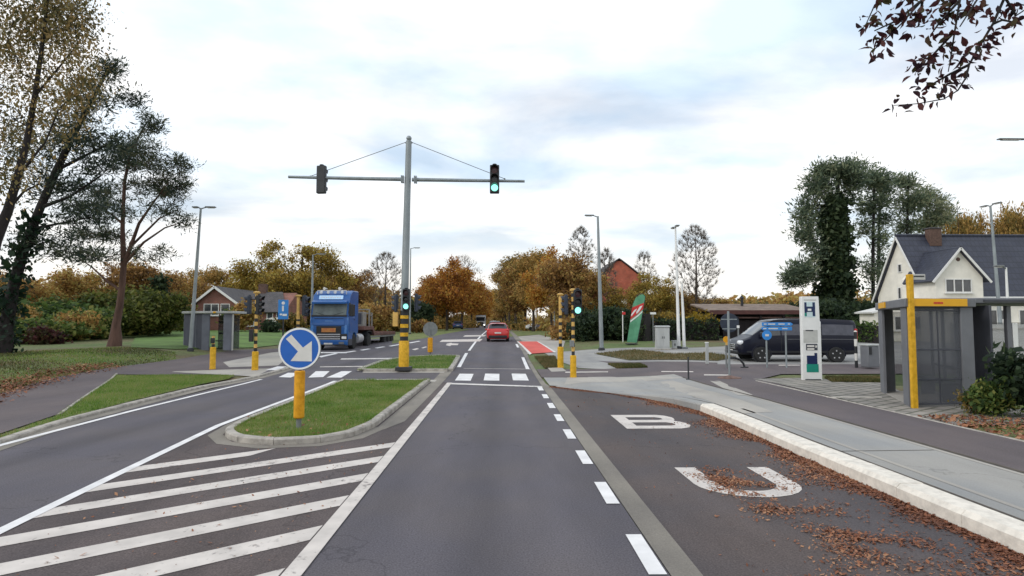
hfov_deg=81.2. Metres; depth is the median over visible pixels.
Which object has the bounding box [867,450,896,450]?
pavement seam
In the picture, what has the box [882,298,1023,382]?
bike shelter
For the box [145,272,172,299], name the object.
conifer
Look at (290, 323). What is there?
bush
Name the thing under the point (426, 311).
bush
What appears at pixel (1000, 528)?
bay kerb
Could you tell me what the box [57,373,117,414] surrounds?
path edging
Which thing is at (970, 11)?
beech tree
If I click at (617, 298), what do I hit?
deciduous tree
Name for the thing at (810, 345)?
information pillar
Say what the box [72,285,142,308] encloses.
bush
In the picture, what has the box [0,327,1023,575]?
ground
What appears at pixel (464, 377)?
crossing block
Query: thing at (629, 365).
grass
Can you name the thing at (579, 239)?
bare tree
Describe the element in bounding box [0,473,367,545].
hatch stripe
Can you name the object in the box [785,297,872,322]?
bush
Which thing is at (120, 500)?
hatch stripe
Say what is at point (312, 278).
street lamp
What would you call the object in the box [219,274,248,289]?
deciduous tree
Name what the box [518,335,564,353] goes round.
verge path
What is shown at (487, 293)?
avenue tree
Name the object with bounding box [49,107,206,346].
pine tree
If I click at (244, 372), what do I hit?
pavement
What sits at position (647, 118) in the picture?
sky
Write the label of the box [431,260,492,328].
avenue tree
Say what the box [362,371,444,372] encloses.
refuge slab
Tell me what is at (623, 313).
post sign
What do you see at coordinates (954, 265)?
house
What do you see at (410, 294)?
street lamp
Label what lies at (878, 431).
pavement seam
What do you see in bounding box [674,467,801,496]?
bus letter
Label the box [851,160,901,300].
pine tree
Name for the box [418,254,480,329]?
avenue tree
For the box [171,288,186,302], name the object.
deciduous tree
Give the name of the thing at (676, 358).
grass verge
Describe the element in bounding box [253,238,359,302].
oak tree
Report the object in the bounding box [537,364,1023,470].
cycle path
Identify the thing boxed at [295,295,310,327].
traffic light
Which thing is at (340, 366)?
crossing line
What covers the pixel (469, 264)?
bare tree
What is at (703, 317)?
bush
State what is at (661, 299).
deciduous tree
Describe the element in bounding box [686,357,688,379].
slim post
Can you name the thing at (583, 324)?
bush
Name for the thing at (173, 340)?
lawn
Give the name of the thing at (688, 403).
bay kerb
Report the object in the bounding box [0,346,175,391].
grass
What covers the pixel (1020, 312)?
window
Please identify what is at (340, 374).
crossing block
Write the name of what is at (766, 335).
direction sign
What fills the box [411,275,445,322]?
avenue tree
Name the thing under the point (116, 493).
fallen leaves
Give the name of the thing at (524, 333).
verge
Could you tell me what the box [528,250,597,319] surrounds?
avenue tree
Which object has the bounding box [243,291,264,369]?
traffic light
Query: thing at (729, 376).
slim post
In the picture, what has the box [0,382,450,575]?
road hatched area
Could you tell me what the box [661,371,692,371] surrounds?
path mark
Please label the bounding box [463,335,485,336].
lane block
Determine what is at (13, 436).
kerb
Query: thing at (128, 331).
bush
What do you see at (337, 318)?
truck
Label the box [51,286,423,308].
woodland
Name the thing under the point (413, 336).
lawn
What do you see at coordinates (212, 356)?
push button post
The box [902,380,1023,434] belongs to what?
grass
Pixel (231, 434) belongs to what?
island kerb
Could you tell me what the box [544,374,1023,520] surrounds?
pavement
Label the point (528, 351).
edge line
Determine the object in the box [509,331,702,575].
gutter
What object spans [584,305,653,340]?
hedge
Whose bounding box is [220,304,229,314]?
window
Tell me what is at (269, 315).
window
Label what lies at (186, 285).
deciduous tree
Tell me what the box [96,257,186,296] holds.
deciduous tree
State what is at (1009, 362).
leafy bush
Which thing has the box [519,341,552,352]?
red cycle lane
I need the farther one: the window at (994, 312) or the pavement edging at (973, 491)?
the window at (994, 312)
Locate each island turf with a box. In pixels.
[236,380,422,436]
[358,355,454,369]
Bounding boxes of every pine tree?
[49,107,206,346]
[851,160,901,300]
[865,179,908,283]
[886,169,936,249]
[904,179,966,233]
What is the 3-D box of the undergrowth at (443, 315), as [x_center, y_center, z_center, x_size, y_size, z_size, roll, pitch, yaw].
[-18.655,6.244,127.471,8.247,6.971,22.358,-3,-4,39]
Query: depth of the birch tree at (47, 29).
23.02 m
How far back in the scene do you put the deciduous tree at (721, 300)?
82.10 m
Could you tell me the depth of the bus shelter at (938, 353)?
13.80 m
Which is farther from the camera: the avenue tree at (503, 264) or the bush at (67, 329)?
the avenue tree at (503, 264)
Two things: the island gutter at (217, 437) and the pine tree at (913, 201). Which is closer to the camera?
the island gutter at (217, 437)
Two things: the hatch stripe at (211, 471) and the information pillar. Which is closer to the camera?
the hatch stripe at (211, 471)
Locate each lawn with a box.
[131,330,286,348]
[392,328,467,343]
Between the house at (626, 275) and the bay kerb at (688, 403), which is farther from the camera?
the house at (626, 275)
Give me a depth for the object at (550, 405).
15.26 m
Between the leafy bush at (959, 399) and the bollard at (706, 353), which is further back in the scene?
the bollard at (706, 353)
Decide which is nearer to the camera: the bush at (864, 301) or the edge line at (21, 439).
the edge line at (21, 439)
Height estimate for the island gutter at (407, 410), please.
0.238 m
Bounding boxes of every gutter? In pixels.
[0,368,293,450]
[208,419,382,447]
[379,371,451,428]
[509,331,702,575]
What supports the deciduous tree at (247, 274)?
on the ground at (186, 353)
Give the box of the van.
[727,319,857,361]
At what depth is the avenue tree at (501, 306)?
164.54 m
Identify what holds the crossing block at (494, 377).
on the road
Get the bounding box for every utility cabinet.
[654,326,670,349]
[671,340,677,348]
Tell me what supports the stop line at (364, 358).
on the road
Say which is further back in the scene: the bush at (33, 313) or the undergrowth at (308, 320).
the undergrowth at (308, 320)
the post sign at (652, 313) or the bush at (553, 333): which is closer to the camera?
the post sign at (652, 313)
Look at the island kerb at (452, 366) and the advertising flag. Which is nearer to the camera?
the island kerb at (452, 366)
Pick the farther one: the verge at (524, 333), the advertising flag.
the verge at (524, 333)
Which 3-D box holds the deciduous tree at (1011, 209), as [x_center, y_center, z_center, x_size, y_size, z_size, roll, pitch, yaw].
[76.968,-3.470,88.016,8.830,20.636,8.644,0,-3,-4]
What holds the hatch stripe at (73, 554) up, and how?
on the road hatched area
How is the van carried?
on the yard at (590, 359)
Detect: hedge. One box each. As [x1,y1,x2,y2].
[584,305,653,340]
[650,315,721,340]
[853,320,878,342]
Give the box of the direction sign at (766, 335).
[761,322,792,367]
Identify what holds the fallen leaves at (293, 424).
on the island turf at (268, 424)
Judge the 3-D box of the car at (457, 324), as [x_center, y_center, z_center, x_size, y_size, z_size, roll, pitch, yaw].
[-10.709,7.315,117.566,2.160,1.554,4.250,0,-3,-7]
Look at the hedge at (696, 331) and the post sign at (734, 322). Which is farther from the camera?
the hedge at (696, 331)
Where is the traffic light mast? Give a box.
[288,136,524,370]
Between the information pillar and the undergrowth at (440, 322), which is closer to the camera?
the information pillar
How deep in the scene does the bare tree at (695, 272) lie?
72.44 m
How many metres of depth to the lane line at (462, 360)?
30.83 m
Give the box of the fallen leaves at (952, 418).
[918,414,1023,439]
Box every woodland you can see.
[20,270,415,304]
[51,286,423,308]
[467,315,491,324]
[488,313,501,322]
[498,311,528,322]
[543,289,876,319]
[549,294,869,318]
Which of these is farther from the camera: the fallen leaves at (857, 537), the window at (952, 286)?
the window at (952, 286)
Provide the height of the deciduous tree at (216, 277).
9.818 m
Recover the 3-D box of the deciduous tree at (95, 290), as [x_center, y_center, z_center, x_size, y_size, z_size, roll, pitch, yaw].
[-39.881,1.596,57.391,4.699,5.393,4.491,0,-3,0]
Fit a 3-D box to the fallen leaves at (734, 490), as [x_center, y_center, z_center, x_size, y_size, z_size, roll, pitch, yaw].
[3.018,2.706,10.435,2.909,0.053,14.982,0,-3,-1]
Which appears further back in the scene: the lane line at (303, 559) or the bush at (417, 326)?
the bush at (417, 326)
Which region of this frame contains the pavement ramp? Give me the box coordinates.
[564,376,682,384]
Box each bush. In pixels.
[0,295,98,320]
[14,315,58,344]
[15,321,73,344]
[16,303,42,319]
[18,317,108,340]
[34,293,102,308]
[45,303,134,339]
[51,307,105,340]
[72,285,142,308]
[99,302,182,336]
[109,284,199,335]
[215,305,242,330]
[228,297,264,330]
[258,318,284,332]
[273,310,309,330]
[358,299,399,330]
[387,311,414,331]
[400,298,440,322]
[408,316,427,332]
[545,317,570,339]
[566,302,598,341]
[588,305,630,340]
[651,309,681,321]
[686,309,720,335]
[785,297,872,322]
[842,296,877,307]
[947,389,984,414]
[961,373,1023,416]
[982,341,1023,413]
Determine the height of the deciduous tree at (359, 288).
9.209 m
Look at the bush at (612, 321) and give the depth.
46.04 m
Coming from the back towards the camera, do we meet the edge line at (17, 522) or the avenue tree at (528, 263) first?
the avenue tree at (528, 263)
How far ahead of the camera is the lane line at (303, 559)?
6.83 m
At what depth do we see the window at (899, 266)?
48.94 m
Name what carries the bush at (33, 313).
on the ground at (186, 353)
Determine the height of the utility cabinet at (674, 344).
0.618 m
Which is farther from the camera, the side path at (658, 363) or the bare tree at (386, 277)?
the bare tree at (386, 277)
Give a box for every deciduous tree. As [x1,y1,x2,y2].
[0,269,47,301]
[26,265,118,300]
[27,288,49,304]
[74,279,116,296]
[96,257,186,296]
[149,269,214,307]
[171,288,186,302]
[179,264,233,295]
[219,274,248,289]
[226,247,292,290]
[321,269,379,306]
[411,273,460,316]
[597,286,630,310]
[623,269,656,311]
[632,275,680,314]
[658,290,714,316]
[685,296,743,312]
[940,208,988,233]
[958,211,999,233]
[974,201,1023,233]
[996,201,1023,229]
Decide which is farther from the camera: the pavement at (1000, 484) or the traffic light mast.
the traffic light mast
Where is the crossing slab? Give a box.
[548,368,565,371]
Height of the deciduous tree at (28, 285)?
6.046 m
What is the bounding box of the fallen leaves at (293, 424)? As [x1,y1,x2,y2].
[237,415,371,436]
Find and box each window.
[203,304,218,315]
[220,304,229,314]
[266,313,273,319]
[894,316,900,329]
[897,264,901,272]
[897,287,901,298]
[944,279,973,293]
[992,310,1003,323]
[1018,310,1023,323]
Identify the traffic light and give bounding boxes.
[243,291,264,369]
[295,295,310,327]
[557,293,563,367]
[560,288,581,377]
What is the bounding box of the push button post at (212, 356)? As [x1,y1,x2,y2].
[209,336,215,368]
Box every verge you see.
[0,375,231,437]
[509,330,575,340]
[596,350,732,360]
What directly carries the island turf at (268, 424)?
in the island kerb at (231, 434)
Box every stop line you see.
[340,358,389,359]
[451,383,541,386]
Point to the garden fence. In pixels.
(998, 333)
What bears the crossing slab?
on the cycle path at (1004, 451)
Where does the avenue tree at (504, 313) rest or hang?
on the ground at (186, 353)
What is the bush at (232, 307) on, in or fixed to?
on the lawn at (173, 340)
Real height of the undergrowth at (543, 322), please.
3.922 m
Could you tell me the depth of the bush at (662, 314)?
55.26 m
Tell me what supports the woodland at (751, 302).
on the ground at (186, 353)
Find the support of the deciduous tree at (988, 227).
on the ground at (186, 353)
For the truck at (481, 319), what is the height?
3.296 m
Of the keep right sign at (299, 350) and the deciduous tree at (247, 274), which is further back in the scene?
the deciduous tree at (247, 274)
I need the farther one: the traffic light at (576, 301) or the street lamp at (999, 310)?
the street lamp at (999, 310)
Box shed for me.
[690,295,799,337]
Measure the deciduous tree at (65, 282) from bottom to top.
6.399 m
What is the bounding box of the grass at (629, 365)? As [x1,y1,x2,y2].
[608,362,647,367]
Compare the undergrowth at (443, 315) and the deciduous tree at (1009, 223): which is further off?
the undergrowth at (443, 315)
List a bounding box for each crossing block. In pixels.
[267,366,286,369]
[280,373,293,377]
[308,371,328,377]
[327,371,350,377]
[456,374,472,380]
[484,374,498,380]
[512,374,528,380]
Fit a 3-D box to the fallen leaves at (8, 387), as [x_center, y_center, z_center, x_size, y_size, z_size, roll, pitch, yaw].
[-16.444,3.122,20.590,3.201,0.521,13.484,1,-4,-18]
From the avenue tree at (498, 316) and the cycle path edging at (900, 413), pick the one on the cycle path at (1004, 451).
the cycle path edging at (900, 413)
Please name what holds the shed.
on the ground at (186, 353)
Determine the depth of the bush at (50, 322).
36.50 m
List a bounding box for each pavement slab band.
[661,380,771,412]
[711,381,751,394]
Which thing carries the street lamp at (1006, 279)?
on the cycle path at (1004, 451)
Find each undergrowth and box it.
[307,306,411,329]
[386,303,463,325]
[431,313,481,328]
[501,319,546,330]
[516,313,570,330]
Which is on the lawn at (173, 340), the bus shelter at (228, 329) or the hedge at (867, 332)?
the bus shelter at (228, 329)
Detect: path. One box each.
[0,348,277,432]
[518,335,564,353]
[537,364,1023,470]
[600,361,716,366]
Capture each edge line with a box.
[0,379,261,445]
[0,381,335,533]
[517,341,531,354]
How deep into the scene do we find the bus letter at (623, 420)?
12.77 m
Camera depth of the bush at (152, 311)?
43.74 m
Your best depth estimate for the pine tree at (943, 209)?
68.83 m
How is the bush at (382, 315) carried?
on the ground at (186, 353)
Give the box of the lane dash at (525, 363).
[521,357,528,368]
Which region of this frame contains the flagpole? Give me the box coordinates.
[680,282,687,348]
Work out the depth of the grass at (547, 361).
29.88 m
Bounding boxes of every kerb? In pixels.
[0,366,288,443]
[225,379,429,444]
[357,355,459,371]
[556,386,711,410]
[700,404,1023,554]
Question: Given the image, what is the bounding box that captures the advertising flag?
[625,293,645,344]
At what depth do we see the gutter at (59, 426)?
14.08 m
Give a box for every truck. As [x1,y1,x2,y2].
[304,287,395,348]
[476,315,485,327]
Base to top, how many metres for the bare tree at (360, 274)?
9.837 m
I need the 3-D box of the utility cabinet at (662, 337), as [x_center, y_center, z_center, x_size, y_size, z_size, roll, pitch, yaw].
[9.108,3.046,36.237,0.859,1.524,0.900,0,-3,5]
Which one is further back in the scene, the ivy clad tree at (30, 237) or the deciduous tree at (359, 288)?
the deciduous tree at (359, 288)
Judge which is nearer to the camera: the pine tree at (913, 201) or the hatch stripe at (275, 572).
the hatch stripe at (275, 572)
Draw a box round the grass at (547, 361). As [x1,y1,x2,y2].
[534,355,557,367]
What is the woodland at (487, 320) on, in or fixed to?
on the ground at (186, 353)
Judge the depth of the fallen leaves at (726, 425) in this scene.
7.59 m
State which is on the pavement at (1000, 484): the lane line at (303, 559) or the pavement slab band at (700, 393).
the pavement slab band at (700, 393)
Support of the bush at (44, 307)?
on the ground at (186, 353)
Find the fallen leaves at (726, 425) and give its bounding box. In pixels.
[551,386,1023,575]
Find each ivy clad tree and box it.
[0,49,153,353]
[775,151,876,306]
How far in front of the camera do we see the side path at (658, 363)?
27.49 m
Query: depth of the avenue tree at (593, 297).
64.99 m
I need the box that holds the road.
[0,325,669,575]
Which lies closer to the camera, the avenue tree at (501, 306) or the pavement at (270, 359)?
the pavement at (270, 359)
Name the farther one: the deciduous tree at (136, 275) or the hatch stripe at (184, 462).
the deciduous tree at (136, 275)
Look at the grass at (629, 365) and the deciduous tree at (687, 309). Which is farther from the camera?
the deciduous tree at (687, 309)
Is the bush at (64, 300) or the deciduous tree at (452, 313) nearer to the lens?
the bush at (64, 300)
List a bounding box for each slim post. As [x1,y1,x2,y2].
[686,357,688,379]
[717,311,740,378]
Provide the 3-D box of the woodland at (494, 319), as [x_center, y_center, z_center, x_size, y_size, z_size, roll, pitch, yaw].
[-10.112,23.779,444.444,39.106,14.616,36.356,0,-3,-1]
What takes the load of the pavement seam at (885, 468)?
on the pavement at (1000, 484)
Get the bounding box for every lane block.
[440,339,481,341]
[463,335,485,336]
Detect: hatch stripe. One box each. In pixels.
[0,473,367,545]
[0,495,348,574]
[34,456,382,517]
[87,442,394,491]
[97,525,321,575]
[125,448,273,472]
[256,568,284,575]
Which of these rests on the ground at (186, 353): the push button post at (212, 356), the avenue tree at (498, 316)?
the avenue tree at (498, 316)
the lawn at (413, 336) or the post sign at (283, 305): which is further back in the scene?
the lawn at (413, 336)
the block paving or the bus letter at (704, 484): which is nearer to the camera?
the bus letter at (704, 484)
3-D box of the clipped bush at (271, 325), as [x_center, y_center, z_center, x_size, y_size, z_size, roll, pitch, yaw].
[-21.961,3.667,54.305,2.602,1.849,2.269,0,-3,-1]
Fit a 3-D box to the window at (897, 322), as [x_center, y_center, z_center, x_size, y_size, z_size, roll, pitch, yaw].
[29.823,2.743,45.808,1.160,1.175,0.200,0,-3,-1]
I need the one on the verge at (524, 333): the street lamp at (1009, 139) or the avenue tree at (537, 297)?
the avenue tree at (537, 297)
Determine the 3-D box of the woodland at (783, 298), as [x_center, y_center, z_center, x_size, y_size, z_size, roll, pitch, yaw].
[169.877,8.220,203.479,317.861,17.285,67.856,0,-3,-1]
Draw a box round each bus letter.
[611,415,689,428]
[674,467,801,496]
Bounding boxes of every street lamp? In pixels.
[187,206,215,351]
[310,253,324,317]
[408,247,419,333]
[585,215,604,350]
[671,225,681,348]
[979,202,1002,323]
[993,265,1008,297]
[996,138,1023,140]
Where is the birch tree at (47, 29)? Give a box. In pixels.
[0,0,126,248]
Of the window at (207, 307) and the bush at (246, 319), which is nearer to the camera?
the bush at (246, 319)
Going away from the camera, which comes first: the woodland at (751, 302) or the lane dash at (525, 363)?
the lane dash at (525, 363)
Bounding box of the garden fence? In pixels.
[992,319,1023,357]
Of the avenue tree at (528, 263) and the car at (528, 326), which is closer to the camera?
the avenue tree at (528, 263)
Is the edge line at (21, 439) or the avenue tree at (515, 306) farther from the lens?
the avenue tree at (515, 306)
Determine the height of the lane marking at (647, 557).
0.001 m
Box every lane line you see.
[281,383,450,575]
[457,353,467,366]
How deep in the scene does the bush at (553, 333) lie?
51.14 m
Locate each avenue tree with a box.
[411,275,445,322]
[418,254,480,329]
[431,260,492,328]
[464,276,493,325]
[470,284,495,317]
[489,251,522,322]
[489,272,510,323]
[489,287,520,322]
[492,310,512,321]
[494,259,540,322]
[509,247,546,331]
[519,243,560,325]
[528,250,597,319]
[575,266,614,316]
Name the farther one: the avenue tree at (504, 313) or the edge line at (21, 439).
the avenue tree at (504, 313)
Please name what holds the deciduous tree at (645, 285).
on the ground at (186, 353)
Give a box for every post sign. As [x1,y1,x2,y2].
[278,300,288,335]
[622,311,624,341]
[650,312,655,342]
[720,313,738,335]
[723,336,727,367]
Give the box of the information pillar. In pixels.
[799,297,821,379]
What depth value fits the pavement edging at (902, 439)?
9.71 m
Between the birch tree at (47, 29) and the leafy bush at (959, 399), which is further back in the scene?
the birch tree at (47, 29)
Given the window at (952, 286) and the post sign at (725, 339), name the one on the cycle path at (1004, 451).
the post sign at (725, 339)
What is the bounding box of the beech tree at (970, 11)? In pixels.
[856,0,1023,116]
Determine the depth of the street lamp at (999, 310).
38.77 m
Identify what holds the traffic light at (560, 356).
on the grass verge
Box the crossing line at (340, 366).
[320,366,361,366]
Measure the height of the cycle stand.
0.478 m
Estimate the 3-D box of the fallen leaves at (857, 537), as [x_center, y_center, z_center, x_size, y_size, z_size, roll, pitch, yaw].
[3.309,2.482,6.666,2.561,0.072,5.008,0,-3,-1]
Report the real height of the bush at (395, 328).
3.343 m
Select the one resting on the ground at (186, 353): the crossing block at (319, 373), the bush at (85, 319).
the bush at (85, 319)
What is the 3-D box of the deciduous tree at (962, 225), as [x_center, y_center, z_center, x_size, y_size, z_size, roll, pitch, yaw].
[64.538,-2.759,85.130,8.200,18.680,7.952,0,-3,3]
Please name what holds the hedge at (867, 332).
on the ground at (186, 353)
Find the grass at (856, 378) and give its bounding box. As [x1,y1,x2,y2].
[823,374,879,381]
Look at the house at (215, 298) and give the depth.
62.90 m
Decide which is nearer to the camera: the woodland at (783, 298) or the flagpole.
the flagpole
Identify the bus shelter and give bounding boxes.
[182,311,246,350]
[875,274,975,407]
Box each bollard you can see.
[705,342,708,363]
[854,331,857,367]
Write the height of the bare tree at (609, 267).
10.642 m
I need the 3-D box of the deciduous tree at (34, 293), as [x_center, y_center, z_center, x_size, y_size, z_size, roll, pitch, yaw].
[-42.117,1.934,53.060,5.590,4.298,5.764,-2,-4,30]
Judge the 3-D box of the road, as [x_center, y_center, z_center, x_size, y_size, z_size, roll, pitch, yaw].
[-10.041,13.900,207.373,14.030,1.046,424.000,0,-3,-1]
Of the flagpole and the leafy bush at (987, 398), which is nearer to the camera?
the leafy bush at (987, 398)
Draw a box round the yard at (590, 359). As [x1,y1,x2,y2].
[546,341,901,368]
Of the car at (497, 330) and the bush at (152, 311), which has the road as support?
the car at (497, 330)
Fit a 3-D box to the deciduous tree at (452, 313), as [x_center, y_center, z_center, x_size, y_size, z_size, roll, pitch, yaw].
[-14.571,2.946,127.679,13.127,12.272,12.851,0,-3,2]
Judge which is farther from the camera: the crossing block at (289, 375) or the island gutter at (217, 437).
the crossing block at (289, 375)
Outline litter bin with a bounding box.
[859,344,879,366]
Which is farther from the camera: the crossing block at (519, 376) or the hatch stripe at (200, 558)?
the crossing block at (519, 376)
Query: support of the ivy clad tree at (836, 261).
on the ground at (186, 353)
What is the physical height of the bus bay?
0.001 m
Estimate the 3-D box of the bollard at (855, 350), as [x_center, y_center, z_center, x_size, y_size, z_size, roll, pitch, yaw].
[14.396,2.556,25.005,0.130,1.555,0.130,0,-3,-1]
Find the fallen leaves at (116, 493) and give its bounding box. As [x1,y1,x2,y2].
[6,443,383,574]
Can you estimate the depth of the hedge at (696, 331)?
46.76 m
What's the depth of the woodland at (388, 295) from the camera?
157.76 m
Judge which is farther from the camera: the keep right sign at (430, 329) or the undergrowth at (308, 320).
the undergrowth at (308, 320)
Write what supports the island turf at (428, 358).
on the island kerb at (452, 366)
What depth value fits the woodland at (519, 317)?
302.46 m
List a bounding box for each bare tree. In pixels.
[353,269,382,306]
[364,250,401,327]
[457,255,488,312]
[566,225,596,295]
[594,246,621,302]
[634,251,658,309]
[668,223,723,311]
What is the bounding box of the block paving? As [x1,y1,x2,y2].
[757,378,1023,424]
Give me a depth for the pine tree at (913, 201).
67.36 m
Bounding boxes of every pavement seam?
[676,396,1023,520]
[683,377,1023,472]
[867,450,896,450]
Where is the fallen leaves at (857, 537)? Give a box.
[677,460,1023,575]
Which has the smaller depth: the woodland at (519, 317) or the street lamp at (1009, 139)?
the street lamp at (1009, 139)
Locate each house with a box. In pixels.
[191,284,309,329]
[601,258,640,308]
[854,227,1023,340]
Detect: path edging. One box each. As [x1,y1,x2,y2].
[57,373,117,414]
[756,380,1023,441]
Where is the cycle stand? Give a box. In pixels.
[727,357,748,367]
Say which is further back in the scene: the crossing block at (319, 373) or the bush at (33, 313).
the bush at (33, 313)
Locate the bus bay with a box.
[552,388,1023,575]
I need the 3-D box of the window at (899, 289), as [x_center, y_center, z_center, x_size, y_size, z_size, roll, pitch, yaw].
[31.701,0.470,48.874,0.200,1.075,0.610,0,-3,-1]
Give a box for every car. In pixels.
[453,321,462,328]
[485,323,510,340]
[525,324,537,329]
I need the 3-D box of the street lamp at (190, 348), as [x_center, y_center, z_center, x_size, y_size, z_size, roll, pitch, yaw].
[-17.676,-0.542,34.006,1.333,8.282,0.336,0,-3,-1]
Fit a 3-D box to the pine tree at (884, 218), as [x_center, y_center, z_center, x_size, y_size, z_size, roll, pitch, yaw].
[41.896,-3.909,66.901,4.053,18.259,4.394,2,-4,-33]
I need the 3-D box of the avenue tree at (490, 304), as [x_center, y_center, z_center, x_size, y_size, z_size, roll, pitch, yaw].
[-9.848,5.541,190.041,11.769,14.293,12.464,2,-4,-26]
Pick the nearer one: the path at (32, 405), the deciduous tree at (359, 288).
the path at (32, 405)
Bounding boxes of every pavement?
[174,368,269,375]
[224,352,281,366]
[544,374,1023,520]
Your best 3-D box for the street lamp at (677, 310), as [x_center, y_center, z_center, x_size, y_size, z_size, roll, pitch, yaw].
[10.245,-0.035,37.027,0.370,7.639,1.204,0,-3,-1]
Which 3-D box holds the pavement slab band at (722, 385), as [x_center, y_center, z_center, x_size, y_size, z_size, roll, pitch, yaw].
[6.642,3.035,18.292,0.400,0.033,4.447,-1,-3,8]
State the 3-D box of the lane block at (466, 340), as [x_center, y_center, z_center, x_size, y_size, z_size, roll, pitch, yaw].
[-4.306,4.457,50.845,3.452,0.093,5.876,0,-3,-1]
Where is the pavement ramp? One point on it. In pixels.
(570, 380)
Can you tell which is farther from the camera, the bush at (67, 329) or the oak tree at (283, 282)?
the oak tree at (283, 282)
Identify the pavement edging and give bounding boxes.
[695,397,1023,510]
[745,395,1023,475]
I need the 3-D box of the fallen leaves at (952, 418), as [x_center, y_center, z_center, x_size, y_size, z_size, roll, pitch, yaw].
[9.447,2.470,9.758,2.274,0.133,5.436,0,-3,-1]
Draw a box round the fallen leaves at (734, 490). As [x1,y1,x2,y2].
[578,399,987,566]
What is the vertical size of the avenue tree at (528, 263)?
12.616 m
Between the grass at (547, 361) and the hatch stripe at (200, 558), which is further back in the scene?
the grass at (547, 361)
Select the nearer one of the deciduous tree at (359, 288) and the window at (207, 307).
the window at (207, 307)
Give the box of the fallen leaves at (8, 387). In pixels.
[0,361,127,404]
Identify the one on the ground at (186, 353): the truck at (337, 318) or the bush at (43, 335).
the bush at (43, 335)
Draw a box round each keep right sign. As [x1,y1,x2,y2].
[278,327,320,427]
[423,322,437,354]
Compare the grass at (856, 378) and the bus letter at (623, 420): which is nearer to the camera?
the bus letter at (623, 420)
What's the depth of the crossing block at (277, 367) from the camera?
26.65 m
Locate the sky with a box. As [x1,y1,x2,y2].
[0,0,1023,319]
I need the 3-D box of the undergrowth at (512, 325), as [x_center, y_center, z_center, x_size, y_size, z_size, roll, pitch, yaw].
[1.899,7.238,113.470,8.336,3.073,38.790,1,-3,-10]
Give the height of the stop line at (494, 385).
0.003 m
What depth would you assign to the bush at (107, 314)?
40.61 m

